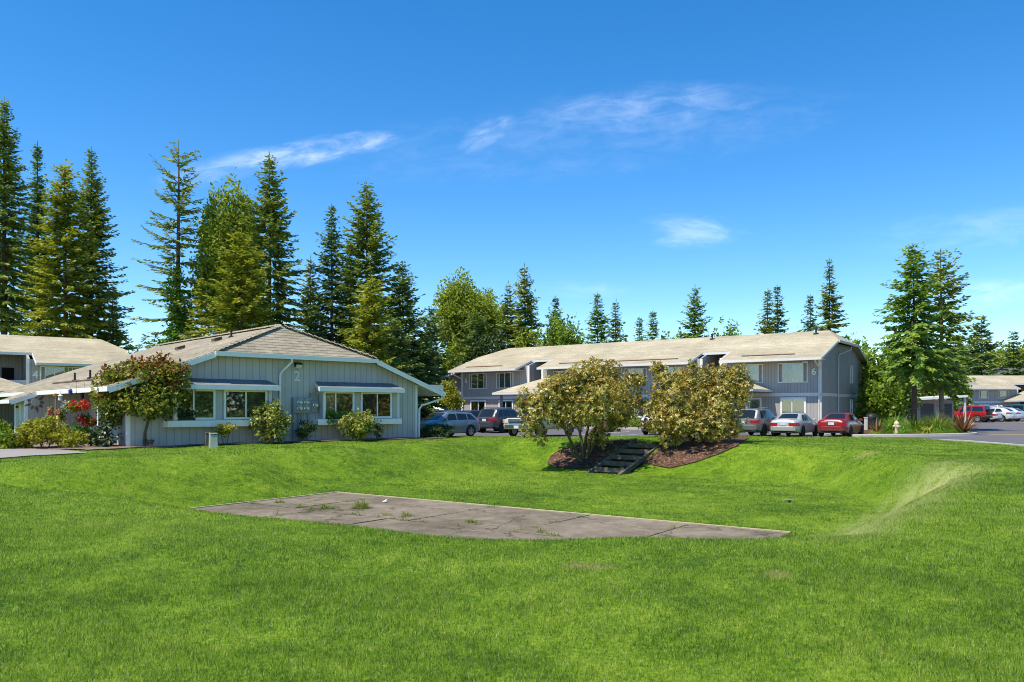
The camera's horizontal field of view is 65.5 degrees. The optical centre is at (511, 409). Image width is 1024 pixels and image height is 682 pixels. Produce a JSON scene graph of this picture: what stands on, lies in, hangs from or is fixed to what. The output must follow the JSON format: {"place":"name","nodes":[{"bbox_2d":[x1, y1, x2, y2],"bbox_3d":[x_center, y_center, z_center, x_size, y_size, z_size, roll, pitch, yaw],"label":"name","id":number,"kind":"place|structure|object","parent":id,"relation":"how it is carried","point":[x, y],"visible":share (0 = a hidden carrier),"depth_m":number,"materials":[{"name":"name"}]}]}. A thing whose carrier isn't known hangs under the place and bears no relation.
{"place":"outdoors","nodes":[
{"label":"outdoors","id":0,"kind":"place"},
{"bbox_2d":[0,448,84,457],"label":"path","id":1,"kind":"structure","parent":0,"point":[9,452],"depth_m":28.10,"materials":[{"name":"grey concrete"}]},
{"bbox_2d":[177,409,196,420],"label":"window box plant","id":2,"kind":"object","parent":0,"point":[187,415],"depth_m":33.90,"materials":[{"name":"plant"}]},
{"bbox_2d":[220,152,319,337],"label":"fir tree","id":3,"kind":"object","parent":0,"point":[267,212],"visible":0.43,"depth_m":69.60,"materials":[{"name":"green plant"}]},
{"bbox_2d":[195,493,788,539],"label":"concrete pavement","id":4,"kind":"structure","parent":0,"point":[445,518],"depth_m":20.11,"materials":[{"name":"grey concrete"}]},
{"bbox_2d":[250,498,688,536],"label":"weeds","id":5,"kind":"object","parent":4,"relation":"on","point":[361,505],"visible":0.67,"depth_m":21.11,"materials":[{"name":"green plant"}]},
{"bbox_2d":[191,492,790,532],"bbox_3d":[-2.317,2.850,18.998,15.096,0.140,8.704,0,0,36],"label":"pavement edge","id":6,"kind":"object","parent":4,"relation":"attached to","point":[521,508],"visible":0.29,"depth_m":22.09,"materials":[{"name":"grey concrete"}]},
{"bbox_2d":[0,427,1023,681],"bbox_3d":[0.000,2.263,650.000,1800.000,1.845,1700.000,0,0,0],"label":"lawn","id":7,"kind":"structure","parent":0,"point":[352,473],"depth_m":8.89,"materials":[{"name":"green plant"}]},
{"bbox_2d":[0,94,57,335],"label":"fir tree","id":8,"kind":"object","parent":7,"relation":"on","point":[9,263],"visible":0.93,"depth_m":75.93,"materials":[{"name":"green plant"}]},
{"bbox_2d":[9,140,62,335],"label":"fir tree","id":9,"kind":"object","parent":7,"relation":"on","point":[37,210],"visible":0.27,"depth_m":83.74,"materials":[{"name":"green plant"}]},
{"bbox_2d":[10,158,118,338],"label":"fir tree","id":10,"kind":"object","parent":7,"relation":"on","point":[62,223],"visible":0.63,"depth_m":73.41,"materials":[{"name":"green plant"}]},
{"bbox_2d":[0,334,128,426],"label":"apartment block","id":11,"kind":"structure","parent":7,"relation":"on","point":[25,360],"depth_m":61.00,"materials":[{"name":"beige"}]},
{"bbox_2d":[2,367,13,379],"bbox_3d":[-38.711,-2.225,61.152,0.800,1.950,0.050,0,0,-37],"label":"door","id":12,"kind":"structure","parent":11,"relation":"in","point":[7,373],"depth_m":61.16,"materials":[{"name":"black"}]},
{"bbox_2d":[40,366,68,379],"bbox_3d":[-34.084,-2.500,59.374,1.853,1.400,0.060,0,0,-37],"label":"window","id":13,"kind":"structure","parent":11,"relation":"in","point":[45,371],"depth_m":59.22,"materials":[{"name":"glass"}]},
{"bbox_2d":[41,146,137,348],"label":"fir tree","id":14,"kind":"object","parent":7,"relation":"on","point":[98,218],"visible":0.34,"depth_m":79.66,"materials":[{"name":"green plant"}]},
{"bbox_2d":[95,284,134,353],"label":"fir tree","id":15,"kind":"object","parent":7,"relation":"on","point":[116,334],"visible":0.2,"depth_m":77.89,"materials":[{"name":"green plant"}]},
{"bbox_2d":[127,139,218,348],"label":"fir tree","id":16,"kind":"object","parent":7,"relation":"on","point":[179,208],"visible":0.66,"depth_m":69.60,"materials":[{"name":"green plant"}]},
{"bbox_2d":[157,261,199,343],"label":"ivy","id":17,"kind":"object","parent":16,"relation":"attached to","point":[174,327],"visible":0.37,"depth_m":69.44,"materials":[{"name":"green plant"}]},
{"bbox_2d":[183,276,215,341],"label":"fir tree","id":18,"kind":"object","parent":7,"relation":"on","point":[193,333],"visible":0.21,"depth_m":65.73,"materials":[{"name":"green plant"}]},
{"bbox_2d":[209,433,217,447],"bbox_3d":[-11.891,1.267,31.704,0.316,0.644,0.358,0,0,-29],"label":"utility pedestal","id":19,"kind":"object","parent":7,"relation":"on","point":[213,440],"visible":0.84,"depth_m":31.57,"materials":[{"name":"green paint"}]},
{"bbox_2d":[0,324,445,445],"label":"house","id":20,"kind":"structure","parent":7,"relation":"on","point":[237,377],"depth_m":38.31,"materials":[{"name":"grey"}]},
{"bbox_2d":[61,393,90,413],"bbox_3d":[-18.738,-0.494,34.196,1.400,1.378,1.009,0,0,0],"label":"hanging basket","id":21,"kind":"object","parent":20,"relation":"hanging from","point":[70,406],"visible":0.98,"depth_m":34.04,"materials":[{"name":"red plant"}]},
{"bbox_2d":[185,167,266,334],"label":"leafy tree","id":22,"kind":"object","parent":7,"relation":"on","point":[218,226],"visible":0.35,"depth_m":71.29,"materials":[{"name":"green plant"}]},
{"bbox_2d":[25,436,444,449],"bbox_3d":[-14.811,1.510,40.240,13.531,0.082,20.272,0,0,42],"label":"gravel bed","id":23,"kind":"object","parent":7,"relation":"on","point":[55,446],"visible":0.41,"depth_m":33.02,"materials":[{"name":"brown soil"}]},
{"bbox_2d":[0,427,33,448],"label":"shrub","id":24,"kind":"object","parent":23,"relation":"on","point":[7,440],"visible":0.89,"depth_m":30.95,"materials":[{"name":"green plant"}]},
{"bbox_2d":[12,413,73,447],"bbox_3d":[-18.509,0.875,31.553,2.322,1.522,1.868,0,0,24],"label":"shrub","id":25,"kind":"object","parent":23,"relation":"on","point":[42,431],"visible":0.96,"depth_m":31.17,"materials":[{"name":"green plant"}]},
{"bbox_2d":[54,429,89,447],"bbox_3d":[-17.289,1.191,31.303,1.260,0.832,1.245,0,0,-30],"label":"shrub","id":26,"kind":"object","parent":23,"relation":"on","point":[69,440],"visible":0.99,"depth_m":31.18,"materials":[{"name":"green plant"}]},
{"bbox_2d":[85,422,122,446],"bbox_3d":[-16.842,1.069,32.763,1.424,1.120,1.375,0,0,28],"label":"shrub","id":27,"kind":"object","parent":23,"relation":"on","point":[100,437],"visible":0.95,"depth_m":32.52,"materials":[{"name":"green plant"}]},
{"bbox_2d":[86,350,195,445],"bbox_3d":[-15.633,-0.410,33.347,4.516,4.172,3.376,0,0,26],"label":"maple tree","id":28,"kind":"object","parent":23,"relation":"on","point":[158,397],"visible":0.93,"depth_m":32.79,"materials":[{"name":"green plant"}]},
{"bbox_2d":[212,422,237,445],"bbox_3d":[-12.391,1.079,34.476,0.944,1.100,0.989,0,0,21],"label":"shrub","id":29,"kind":"object","parent":23,"relation":"on","point":[224,428],"visible":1,"depth_m":34.36,"materials":[{"name":"green plant"}]},
{"bbox_2d":[248,398,294,443],"bbox_3d":[-10.902,0.562,35.967,1.904,2.165,1.892,0,0,0],"label":"shrub","id":30,"kind":"object","parent":23,"relation":"on","point":[276,421],"visible":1,"depth_m":35.82,"materials":[{"name":"green plant"}]},
{"bbox_2d":[295,419,318,440],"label":"shrub","id":31,"kind":"object","parent":23,"relation":"on","point":[303,433],"visible":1,"depth_m":37.42,"materials":[{"name":"green plant"}]},
{"bbox_2d":[337,407,376,441],"bbox_3d":[-7.471,0.768,38.694,1.991,1.736,1.914,0,0,0],"label":"shrub","id":32,"kind":"object","parent":23,"relation":"on","point":[359,424],"visible":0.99,"depth_m":38.32,"materials":[{"name":"green plant"}]},
{"bbox_2d":[420,423,457,436],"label":"shrub","id":33,"kind":"object","parent":23,"relation":"on","point":[436,430],"visible":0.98,"depth_m":43.07,"materials":[{"name":"green plant"}]},
{"bbox_2d":[196,228,284,335],"bbox_3d":[-21.622,-6.450,64.162,9.687,16.458,8.494,0,0,24],"label":"fir tree","id":34,"kind":"object","parent":7,"relation":"on","point":[248,314],"visible":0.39,"depth_m":63.30,"materials":[{"name":"green plant"}]},
{"bbox_2d":[293,254,329,334],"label":"fir tree","id":35,"kind":"object","parent":7,"relation":"on","point":[310,281],"visible":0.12,"depth_m":77.73,"materials":[{"name":"green plant"}]},
{"bbox_2d":[304,204,368,351],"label":"fir tree","id":36,"kind":"object","parent":7,"relation":"on","point":[325,300],"visible":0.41,"depth_m":71.64,"materials":[{"name":"green plant"}]},
{"bbox_2d":[329,247,360,346],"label":"fir tree","id":37,"kind":"object","parent":7,"relation":"on","point":[344,305],"visible":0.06,"depth_m":79.76,"materials":[{"name":"green plant"}]},
{"bbox_2d":[323,181,415,369],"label":"fir tree","id":38,"kind":"object","parent":7,"relation":"on","point":[367,241],"visible":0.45,"depth_m":71.46,"materials":[{"name":"green plant"}]},
{"bbox_2d":[337,274,411,374],"bbox_3d":[-10.862,-4.186,62.152,7.117,12.827,7.319,0,0,-15],"label":"fir tree","id":39,"kind":"object","parent":7,"relation":"on","point":[368,313],"visible":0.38,"depth_m":61.54,"materials":[{"name":"green plant"}]},
{"bbox_2d":[369,315,429,408],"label":"fir tree","id":40,"kind":"object","parent":7,"relation":"on","point":[402,354],"visible":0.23,"depth_m":65.96,"materials":[{"name":"green plant"}]},
{"bbox_2d":[369,261,439,417],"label":"fir tree","id":41,"kind":"object","parent":7,"relation":"on","point":[407,310],"visible":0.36,"depth_m":71.57,"materials":[{"name":"green plant"}]},
{"bbox_2d":[404,329,449,419],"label":"fir tree","id":42,"kind":"object","parent":7,"relation":"on","point":[427,356],"visible":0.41,"depth_m":71.63,"materials":[{"name":"green plant"}]},
{"bbox_2d":[417,306,459,412],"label":"fir tree","id":43,"kind":"object","parent":7,"relation":"on","point":[433,330],"visible":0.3,"depth_m":79.77,"materials":[{"name":"green plant"}]},
{"bbox_2d":[436,332,466,409],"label":"leafy tree","id":44,"kind":"object","parent":7,"relation":"on","point":[451,361],"visible":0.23,"depth_m":83.67,"materials":[{"name":"green plant"}]},
{"bbox_2d":[430,266,505,364],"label":"leafy tree","id":45,"kind":"object","parent":7,"relation":"on","point":[456,300],"visible":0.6,"depth_m":89.92,"materials":[{"name":"green plant"}]},
{"bbox_2d":[452,309,496,366],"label":"leafy tree","id":46,"kind":"object","parent":7,"relation":"on","point":[471,335],"visible":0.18,"depth_m":85.67,"materials":[{"name":"green plant"}]},
{"bbox_2d":[466,325,511,361],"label":"leafy tree","id":47,"kind":"object","parent":7,"relation":"on","point":[481,348],"visible":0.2,"depth_m":82.80,"materials":[{"name":"green plant"}]},
{"bbox_2d":[490,281,523,347],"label":"fir tree","id":48,"kind":"object","parent":7,"relation":"on","point":[506,332],"visible":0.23,"depth_m":87.72,"materials":[{"name":"green plant"}]},
{"bbox_2d":[493,262,547,349],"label":"fir tree","id":49,"kind":"object","parent":7,"relation":"on","point":[524,312],"visible":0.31,"depth_m":85.61,"materials":[{"name":"green plant"}]},
{"bbox_2d":[514,324,552,347],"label":"leafy tree","id":50,"kind":"object","parent":7,"relation":"on","point":[521,340],"visible":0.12,"depth_m":83.87,"materials":[{"name":"green plant"}]},
{"bbox_2d":[542,296,564,343],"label":"fir tree","id":51,"kind":"object","parent":7,"relation":"on","point":[556,304],"visible":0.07,"depth_m":91.97,"materials":[{"name":"green plant"}]},
{"bbox_2d":[541,309,583,345],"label":"leafy tree","id":52,"kind":"object","parent":7,"relation":"on","point":[560,335],"visible":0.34,"depth_m":87.37,"materials":[{"name":"green plant"}]},
{"bbox_2d":[547,440,630,467],"bbox_3d":[3.630,2.108,38.275,3.162,1.225,3.688,0,0,41],"label":"mulch bed","id":53,"kind":"object","parent":7,"relation":"on","point":[564,458],"visible":0.76,"depth_m":37.70,"materials":[{"name":"brown wood"}]},
{"bbox_2d":[513,355,647,461],"bbox_3d":[3.607,0.017,37.432,5.552,5.076,7.060,0,0,25],"label":"rhododendron","id":54,"kind":"object","parent":53,"relation":"on","point":[597,395],"visible":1,"depth_m":35.89,"materials":[{"name":"green plant"}]},
{"bbox_2d":[583,293,617,343],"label":"fir tree","id":55,"kind":"object","parent":7,"relation":"on","point":[600,328],"visible":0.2,"depth_m":95.74,"materials":[{"name":"green plant"}]},
{"bbox_2d":[605,302,625,341],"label":"fir tree","id":56,"kind":"object","parent":7,"relation":"on","point":[617,326],"visible":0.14,"depth_m":98.91,"materials":[{"name":"green plant"}]},
{"bbox_2d":[585,438,666,474],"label":"garden steps","id":57,"kind":"structure","parent":7,"relation":"on","point":[638,459],"depth_m":36.12,"materials":[{"name":"grey wood"}]},
{"bbox_2d":[633,317,646,340],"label":"fir tree","id":58,"kind":"object","parent":7,"relation":"on","point":[639,325],"visible":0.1,"depth_m":99.92,"materials":[{"name":"green plant"}]},
{"bbox_2d":[437,328,866,432],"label":"apartment block","id":59,"kind":"structure","parent":7,"relation":"on","point":[815,374],"depth_m":60.17,"materials":[{"name":"beige"}]},
{"bbox_2d":[469,373,486,388],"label":"window","id":60,"kind":"structure","parent":59,"relation":"in","point":[479,380],"depth_m":70.76,"materials":[{"name":"glass"}]},
{"bbox_2d":[470,400,485,410],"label":"window","id":61,"kind":"structure","parent":59,"relation":"in","point":[474,404],"depth_m":70.84,"materials":[{"name":"glass"}]},
{"bbox_2d":[496,372,512,387],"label":"window","id":62,"kind":"structure","parent":59,"relation":"in","point":[503,380],"depth_m":69.03,"materials":[{"name":"glass"}]},
{"bbox_2d":[624,368,646,385],"bbox_3d":[9.548,-2.500,61.591,1.909,1.360,0.060,0,0,36],"label":"window","id":63,"kind":"structure","parent":59,"relation":"in","point":[629,370],"depth_m":61.46,"materials":[{"name":"glass"}]},
{"bbox_2d":[735,364,762,382],"bbox_3d":[16.754,-2.500,56.326,1.965,1.360,0.060,0,0,36],"label":"window","id":64,"kind":"structure","parent":59,"relation":"in","point":[757,369],"depth_m":56.06,"materials":[{"name":"glass"}]},
{"bbox_2d":[778,362,807,382],"bbox_3d":[19.208,-2.500,54.531,2.015,1.360,0.060,0,0,36],"label":"window","id":65,"kind":"structure","parent":59,"relation":"in","point":[787,372],"depth_m":54.52,"materials":[{"name":"glass"}]},
{"bbox_2d":[780,397,805,413],"bbox_3d":[19.242,-0.085,54.501,1.726,1.470,0.060,0,0,36],"label":"window","id":66,"kind":"structure","parent":59,"relation":"in","point":[787,404],"depth_m":54.52,"materials":[{"name":"glass"}]},
{"bbox_2d":[644,311,659,339],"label":"fir tree","id":67,"kind":"object","parent":7,"relation":"on","point":[652,327],"visible":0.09,"depth_m":95.80,"materials":[{"name":"green plant"}]},
{"bbox_2d":[633,435,747,469],"bbox_3d":[11.229,2.122,42.920,4.727,1.287,19.136,0,0,26],"label":"mulch bed","id":68,"kind":"object","parent":7,"relation":"on","point":[686,451],"visible":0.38,"depth_m":35.39,"materials":[{"name":"brown wood"}]},
{"bbox_2d":[636,358,753,448],"bbox_3d":[8.859,-0.329,37.486,4.916,4.230,6.638,0,0,36],"label":"rhododendron","id":69,"kind":"object","parent":68,"relation":"on","point":[702,407],"visible":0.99,"depth_m":36.25,"materials":[{"name":"green plant"}]},
{"bbox_2d":[676,287,713,338],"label":"fir tree","id":70,"kind":"object","parent":7,"relation":"on","point":[693,317],"visible":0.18,"depth_m":89.85,"materials":[{"name":"green plant"}]},
{"bbox_2d":[712,316,741,336],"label":"leafy tree","id":71,"kind":"object","parent":7,"relation":"on","point":[730,330],"visible":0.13,"depth_m":91.77,"materials":[{"name":"green plant"}]},
{"bbox_2d":[754,290,780,333],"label":"fir tree","id":72,"kind":"object","parent":7,"relation":"on","point":[769,329],"visible":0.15,"depth_m":91.86,"materials":[{"name":"green plant"}]},
{"bbox_2d":[763,286,789,332],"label":"fir tree","id":73,"kind":"object","parent":7,"relation":"on","point":[777,312],"visible":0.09,"depth_m":93.82,"materials":[{"name":"green plant"}]},
{"bbox_2d":[799,295,820,331],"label":"fir tree","id":74,"kind":"object","parent":7,"relation":"on","point":[810,327],"visible":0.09,"depth_m":91.79,"materials":[{"name":"green plant"}]},
{"bbox_2d":[813,259,849,338],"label":"fir tree","id":75,"kind":"object","parent":7,"relation":"on","point":[828,315],"visible":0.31,"depth_m":87.73,"materials":[{"name":"green plant"}]},
{"bbox_2d":[843,332,873,370],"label":"leafy tree","id":76,"kind":"object","parent":7,"relation":"on","point":[865,345],"visible":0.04,"depth_m":65.55,"materials":[{"name":"green plant"}]},
{"bbox_2d":[859,339,906,421],"bbox_3d":[29.106,-2.145,63.069,4.136,7.476,4.282,0,0,20],"label":"leafy tree","id":77,"kind":"object","parent":7,"relation":"on","point":[867,372],"visible":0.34,"depth_m":62.39,"materials":[{"name":"green plant"}]},
{"bbox_2d":[880,333,924,424],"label":"leafy tree","id":78,"kind":"object","parent":7,"relation":"on","point":[907,394],"visible":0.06,"depth_m":65.37,"materials":[{"name":"green plant"}]},
{"bbox_2d":[929,368,973,410],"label":"leafy tree","id":79,"kind":"object","parent":7,"relation":"on","point":[968,401],"visible":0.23,"depth_m":82.87,"materials":[{"name":"green plant"}]},
{"bbox_2d":[951,342,994,375],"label":"leafy tree","id":80,"kind":"object","parent":7,"relation":"on","point":[968,361],"visible":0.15,"depth_m":148.16,"materials":[{"name":"green plant"}]},
{"bbox_2d":[957,316,1003,375],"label":"fir tree","id":81,"kind":"object","parent":7,"relation":"on","point":[984,346],"visible":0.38,"depth_m":139.10,"materials":[{"name":"green plant"}]},
{"bbox_2d":[966,376,1023,406],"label":"apartment block","id":82,"kind":"structure","parent":7,"relation":"on","point":[1002,391],"depth_m":125.00,"materials":[{"name":"beige"}]},
{"bbox_2d":[987,347,1017,367],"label":"leafy tree","id":83,"kind":"object","parent":7,"relation":"on","point":[1001,356],"visible":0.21,"depth_m":182.64,"materials":[{"name":"green plant"}]},
{"bbox_2d":[998,331,1023,375],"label":"fir tree","id":84,"kind":"object","parent":7,"relation":"on","point":[1019,366],"visible":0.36,"depth_m":149.87,"materials":[{"name":"green plant"}]},
{"bbox_2d":[0,0,1023,409],"label":"sky","id":85,"kind":"structure","parent":0,"point":[639,155],"materials":[{"name":"blue"}]},
{"bbox_2d":[443,419,1023,444],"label":"parking lot","id":86,"kind":"structure","parent":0,"point":[1011,432],"depth_m":52.05,"materials":[{"name":"grey asphalt"}]},
{"bbox_2d":[420,410,479,435],"bbox_3d":[-3.982,0.837,45.950,2.106,1.527,4.880,0,0,41],"label":"parked car","id":87,"kind":"object","parent":86,"relation":"on","point":[467,423],"visible":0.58,"depth_m":45.72,"materials":[{"name":"paint"}]},
{"bbox_2d":[437,379,465,411],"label":"young tree","id":88,"kind":"object","parent":86,"relation":"on","point":[454,400],"visible":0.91,"depth_m":55.84,"materials":[{"name":"green plant"}]},
{"bbox_2d":[477,407,525,432],"bbox_3d":[-0.534,0.714,54.570,2.125,1.713,4.630,0,0,36],"label":"parked car","id":89,"kind":"object","parent":86,"relation":"on","point":[490,417],"visible":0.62,"depth_m":52.89,"materials":[{"name":"paint"}]},
{"bbox_2d":[503,407,573,436],"bbox_3d":[1.768,0.720,47.147,2.257,1.760,5.496,0,0,34],"label":"pickup truck","id":90,"kind":"object","parent":86,"relation":"on","point":[513,425],"visible":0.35,"depth_m":45.37,"materials":[{"name":"paint"}]},
{"bbox_2d":[732,407,780,435],"bbox_3d":[14.703,0.743,47.778,2.125,1.713,4.630,0,0,36],"label":"parked car","id":91,"kind":"object","parent":86,"relation":"on","point":[759,419],"visible":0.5,"depth_m":46.08,"materials":[{"name":"paint"}]},
{"bbox_2d":[770,412,817,436],"bbox_3d":[16.789,0.895,47.274,2.049,1.410,4.680,0,0,36],"label":"parked car","id":92,"kind":"object","parent":86,"relation":"on","point":[801,424],"visible":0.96,"depth_m":45.78,"materials":[{"name":"paint"}]},
{"bbox_2d":[817,412,863,436],"bbox_3d":[19.539,0.895,47.274,2.049,1.410,4.680,0,0,36],"label":"parked car","id":93,"kind":"object","parent":86,"relation":"on","point":[849,424],"visible":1,"depth_m":45.76,"materials":[{"name":"paint"}]},
{"bbox_2d":[842,423,977,436],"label":"kerb","id":94,"kind":"structure","parent":86,"relation":"on","point":[915,435],"depth_m":46.28,"materials":[{"name":"concrete"}]},
{"bbox_2d":[904,395,967,423],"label":"carport","id":95,"kind":"object","parent":86,"relation":"on","point":[930,407],"visible":0.33,"depth_m":74.55,"materials":[{"name":"white paint"}]},
{"bbox_2d":[921,404,933,423],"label":"door","id":96,"kind":"structure","parent":95,"relation":"in","point":[928,409],"depth_m":74.55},
{"bbox_2d":[954,405,992,421],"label":"parked car","id":97,"kind":"object","parent":86,"relation":"on","point":[982,413],"visible":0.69,"depth_m":80.04,"materials":[{"name":"paint"}]},
{"bbox_2d":[973,407,1016,421],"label":"parked car","id":98,"kind":"object","parent":86,"relation":"on","point":[1008,414],"visible":0.41,"depth_m":83.10,"materials":[{"name":"paint"}]},
{"bbox_2d":[869,414,918,433],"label":"ornamental grass","id":99,"kind":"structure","parent":0,"point":[888,428],"depth_m":49.36,"materials":[{"name":"green plant"}]},
{"bbox_2d":[853,423,971,433],"bbox_3d":[30.198,1.370,58.865,7.108,0.220,34.295,0,0,30],"label":"mulch bed","id":100,"kind":"object","parent":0,"point":[866,431],"visible":0.15,"depth_m":50.74,"materials":[{"name":"brown soil"}]},
{"bbox_2d":[853,378,888,424],"bbox_3d":[26.907,-0.324,59.999,2.370,4.130,2.586,0,0,-20],"label":"leafy tree","id":101,"kind":"object","parent":100,"relation":"on","point":[867,399],"visible":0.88,"depth_m":59.69,"materials":[{"name":"green plant"}]},
{"bbox_2d":[877,379,909,426],"bbox_3d":[28.297,-0.229,59.547,2.543,4.423,2.876,0,0,0],"label":"leafy tree","id":102,"kind":"object","parent":100,"relation":"on","point":[892,401],"visible":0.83,"depth_m":59.10,"materials":[{"name":"green plant"}]},
{"bbox_2d":[902,414,928,432],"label":"leaved plant","id":103,"kind":"object","parent":100,"relation":"on","point":[914,425],"visible":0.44,"depth_m":50.84,"materials":[{"name":"green plant"}]},
{"bbox_2d":[870,242,975,423],"bbox_3d":[27.637,-4.939,53.783,6.258,12.944,6.810,0,0,17],"label":"fir tree","id":104,"kind":"object","parent":100,"relation":"on","point":[914,330],"visible":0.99,"depth_m":53.59,"materials":[{"name":"green plant"}]},
{"bbox_2d":[910,248,1004,420],"bbox_3d":[31.749,-5.043,57.081,5.998,13.161,5.790,0,0,0],"label":"fir tree","id":105,"kind":"object","parent":100,"relation":"on","point":[952,315],"visible":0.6,"depth_m":56.60,"materials":[{"name":"green plant"}]},
{"bbox_2d":[946,411,983,432],"bbox_3d":[28.905,0.733,50.779,2.638,1.495,2.914,0,0,-23],"label":"phormium","id":106,"kind":"object","parent":100,"relation":"on","point":[966,427],"visible":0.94,"depth_m":50.55,"materials":[{"name":"brown plant"}]},
{"bbox_2d":[916,412,967,432],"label":"ornamental grass","id":107,"kind":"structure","parent":0,"point":[938,423],"depth_m":50.89,"materials":[{"name":"green plant"}]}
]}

